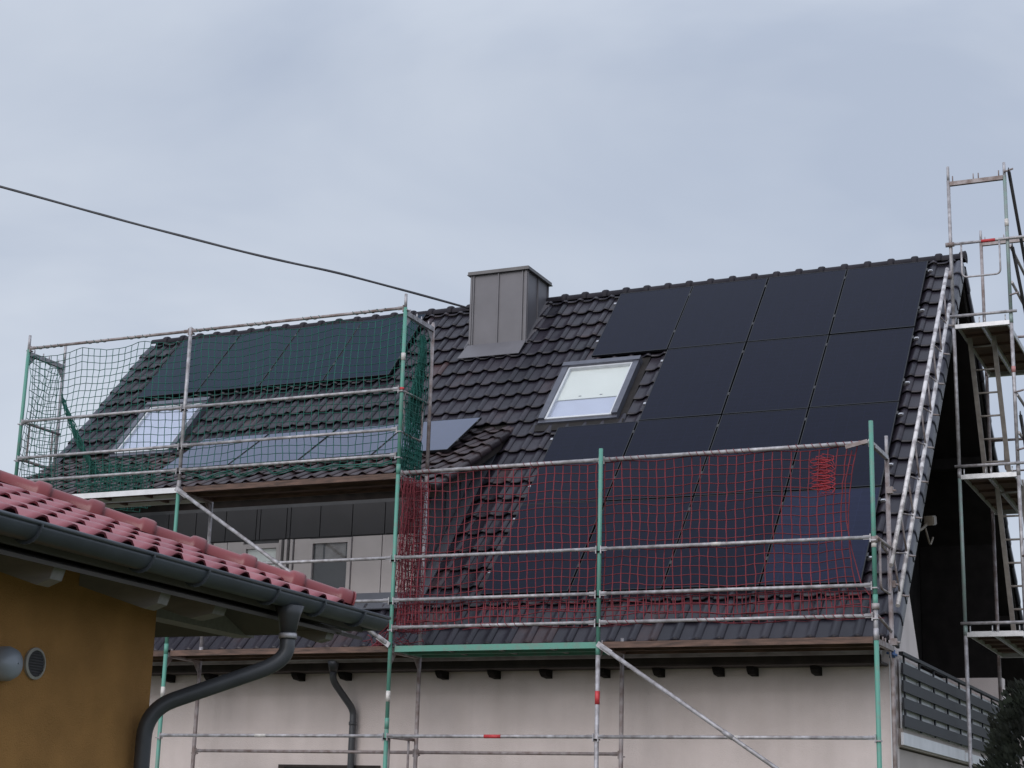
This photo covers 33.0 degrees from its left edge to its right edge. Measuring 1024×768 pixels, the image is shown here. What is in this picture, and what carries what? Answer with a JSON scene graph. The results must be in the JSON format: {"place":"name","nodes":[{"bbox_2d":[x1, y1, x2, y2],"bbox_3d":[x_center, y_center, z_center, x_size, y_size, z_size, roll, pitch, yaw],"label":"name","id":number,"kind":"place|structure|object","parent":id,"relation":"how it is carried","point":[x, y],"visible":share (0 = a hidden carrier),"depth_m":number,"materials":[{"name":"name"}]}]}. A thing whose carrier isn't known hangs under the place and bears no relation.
{"place":"outdoors","nodes":[
{"label":"outdoors","id":0,"kind":"place"},
{"bbox_2d":[0,470,390,767],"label":"house","id":1,"kind":"structure","parent":0,"point":[97,597],"depth_m":9.09,"materials":[{"name":"orange tile"}]},
{"bbox_2d":[0,0,1023,612],"label":"sky","id":2,"kind":"structure","parent":0,"point":[419,146],"materials":[{"name":"grey"}]},
{"label":"ground","id":3,"kind":"structure","parent":0,"visible":0},
{"bbox_2d":[14,294,900,767],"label":"scaffold","id":4,"kind":"object","parent":3,"relation":"on","point":[198,496],"visible":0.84,"depth_m":19.57,"materials":[{"name":"metal"}]},
{"bbox_2d":[19,308,429,512],"bbox_3d":[-3.645,0.422,21.862,5.670,2.086,1.154,-5,-16,24],"label":"safety net","id":5,"kind":"object","parent":4,"relation":"hanging from","point":[414,417],"visible":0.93,"depth_m":21.35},
{"bbox_2d":[363,440,884,645],"bbox_3d":[1.102,1.854,19.033,6.120,2.027,0.746,-5,-16,24],"label":"safety net","id":6,"kind":"object","parent":4,"relation":"hanging from","point":[406,618],"visible":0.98,"depth_m":18.79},
{"bbox_2d":[888,267,953,606],"bbox_3d":[4.858,0.377,20.229,0.139,4.932,4.037,-5,-16,24],"label":"lattice girder","id":7,"kind":"object","parent":4,"relation":"attached to","point":[907,544],"visible":1,"depth_m":19.88,"materials":[{"name":"metal"}]},
{"bbox_2d":[26,251,1023,767],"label":"house","id":8,"kind":"structure","parent":3,"relation":"on","point":[520,371],"depth_m":21.69,"materials":[{"name":"tile"}]},
{"bbox_2d":[138,334,240,398],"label":"solar panel","id":9,"kind":"object","parent":8,"relation":"attached to","point":[168,366],"visible":0.88,"depth_m":28.27,"materials":[{"name":"glass"}]},
{"bbox_2d":[162,434,268,469],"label":"solar panel","id":10,"kind":"object","parent":8,"relation":"attached to","point":[217,450],"visible":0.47,"depth_m":25.06,"materials":[{"name":"glass"}]},
{"bbox_2d":[0,185,469,308],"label":"overhead cable","id":11,"kind":"object","parent":8,"relation":"attached to","point":[215,244],"visible":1,"depth_m":25.00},
{"bbox_2d":[197,328,300,392],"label":"solar panel","id":12,"kind":"object","parent":8,"relation":"attached to","point":[280,346],"visible":0.81,"depth_m":27.80,"materials":[{"name":"glass"}]},
{"bbox_2d":[229,428,336,464],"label":"solar panel","id":13,"kind":"object","parent":8,"relation":"attached to","point":[287,449],"visible":0.58,"depth_m":24.59,"materials":[{"name":"glass"}]},
{"bbox_2d":[259,321,362,387],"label":"solar panel","id":14,"kind":"object","parent":8,"relation":"attached to","point":[315,343],"visible":0.8,"depth_m":27.34,"materials":[{"name":"glass"}]},
{"bbox_2d":[278,764,380,767],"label":"window","id":15,"kind":"structure","parent":8,"relation":"in","point":[279,765],"depth_m":20.96,"materials":[{"name":"brown wood"}]},
{"bbox_2d":[299,424,397,459],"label":"solar panel","id":16,"kind":"object","parent":8,"relation":"attached to","point":[368,439],"visible":0.57,"depth_m":24.10,"materials":[{"name":"glass"}]},
{"bbox_2d":[323,314,426,381],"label":"solar panel","id":17,"kind":"object","parent":8,"relation":"attached to","point":[368,353],"visible":0.62,"depth_m":26.84,"materials":[{"name":"glass"}]},
{"bbox_2d":[372,417,481,454],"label":"solar panel","id":18,"kind":"object","parent":8,"relation":"attached to","point":[447,435],"visible":0.72,"depth_m":23.67,"materials":[{"name":"glass"}]},
{"bbox_2d":[480,501,603,595],"bbox_3d":[0.397,1.998,21.132,1.153,1.710,0.038,-5,-57,24],"label":"solar panel","id":19,"kind":"object","parent":8,"relation":"attached to","point":[540,546],"visible":0.72,"depth_m":21.08,"materials":[{"name":"glass"}]},
{"bbox_2d":[522,421,636,504],"bbox_3d":[0.904,1.029,22.473,1.153,1.710,0.037,-5,-58,24],"label":"solar panel","id":20,"kind":"object","parent":8,"relation":"attached to","point":[583,442],"visible":0.73,"depth_m":22.54,"materials":[{"name":"glass"}]},
{"bbox_2d":[570,497,692,592],"bbox_3d":[1.453,1.914,20.669,1.153,1.710,0.036,-5,-58,24],"label":"solar panel","id":21,"kind":"object","parent":8,"relation":"attached to","point":[635,552],"visible":0.79,"depth_m":20.62,"materials":[{"name":"glass"}]},
{"bbox_2d":[592,286,692,357],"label":"solar panel","id":22,"kind":"object","parent":8,"relation":"attached to","point":[643,322],"visible":1,"depth_m":25.09,"materials":[{"name":"glass"}]},
{"bbox_2d":[606,415,720,500],"bbox_3d":[1.958,0.938,22.005,1.153,1.710,0.036,-5,-58,24],"label":"solar panel","id":23,"kind":"object","parent":8,"relation":"attached to","point":[674,435],"visible":0.85,"depth_m":22.04,"materials":[{"name":"glass"}]},
{"bbox_2d":[639,342,745,420],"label":"solar panel","id":24,"kind":"object","parent":8,"relation":"attached to","point":[693,382],"visible":1,"depth_m":23.30,"materials":[{"name":"glass"}]},
{"bbox_2d":[668,278,767,348],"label":"solar panel","id":25,"kind":"object","parent":8,"relation":"attached to","point":[719,313],"visible":1,"depth_m":24.64,"materials":[{"name":"glass"}]},
{"bbox_2d":[664,491,784,589],"bbox_3d":[2.505,1.821,20.204,1.153,1.710,0.036,-5,-58,24],"label":"solar panel","id":26,"kind":"object","parent":8,"relation":"attached to","point":[740,561],"visible":0.83,"depth_m":20.16,"materials":[{"name":"glass"}]},
{"bbox_2d":[694,408,807,495],"bbox_3d":[3.010,0.847,21.542,1.153,1.710,0.036,-5,-58,24],"label":"solar panel","id":27,"kind":"object","parent":8,"relation":"attached to","point":[761,429],"visible":0.88,"depth_m":21.58,"materials":[{"name":"glass"}]},
{"bbox_2d":[723,335,828,414],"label":"solar panel","id":28,"kind":"object","parent":8,"relation":"attached to","point":[777,375],"visible":1,"depth_m":22.84,"materials":[{"name":"glass"}]},
{"bbox_2d":[643,381,909,404],"bbox_3d":[3.404,0.129,22.582,3.577,0.054,0.079,-5,-16,24],"label":"mounting rail","id":29,"kind":"object","parent":8,"relation":"attached to","point":[904,384],"visible":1,"depth_m":21.88,"materials":[{"name":"metal"}]},
{"bbox_2d":[747,269,846,341],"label":"solar panel","id":30,"kind":"object","parent":8,"relation":"attached to","point":[798,305],"visible":1,"depth_m":24.18,"materials":[{"name":"glass"}]},
{"bbox_2d":[760,487,881,586],"bbox_3d":[3.558,1.732,19.741,1.153,1.710,0.036,-5,-58,24],"label":"solar panel","id":31,"kind":"object","parent":8,"relation":"attached to","point":[860,515],"visible":0.88,"depth_m":19.69,"materials":[{"name":"glass"}]},
{"bbox_2d":[787,402,898,491],"bbox_3d":[4.063,0.756,21.076,1.153,1.710,0.037,-5,-58,24],"label":"solar panel","id":32,"kind":"object","parent":8,"relation":"attached to","point":[844,423],"visible":0.79,"depth_m":21.16,"materials":[{"name":"glass"}]},
{"bbox_2d":[810,327,914,407],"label":"solar panel","id":33,"kind":"object","parent":8,"relation":"attached to","point":[869,367],"visible":1,"depth_m":22.38,"materials":[{"name":"glass"}]},
{"bbox_2d":[830,261,927,334],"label":"solar panel","id":34,"kind":"object","parent":8,"relation":"attached to","point":[884,297],"visible":1,"depth_m":23.71,"materials":[{"name":"glass"}]},
{"bbox_2d":[920,516,936,544],"bbox_3d":[4.869,1.682,20.360,0.132,0.368,0.748,-7,-17,30],"label":"outdoor lamp","id":35,"kind":"object","parent":8,"relation":"attached to","point":[930,520],"visible":0.79,"depth_m":20.47,"materials":[{"name":"grey metal"}]},
{"bbox_2d":[945,162,1023,767],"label":"scaffold","id":36,"kind":"object","parent":3,"relation":"on","point":[996,348],"visible":0.99,"depth_m":22.70,"materials":[{"name":"metal"}]},
{"bbox_2d":[972,677,1023,767],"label":"thuja tree","id":37,"kind":"object","parent":3,"relation":"on","point":[1003,746],"visible":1,"depth_m":10.99,"materials":[{"name":"green plant"}]}
]}

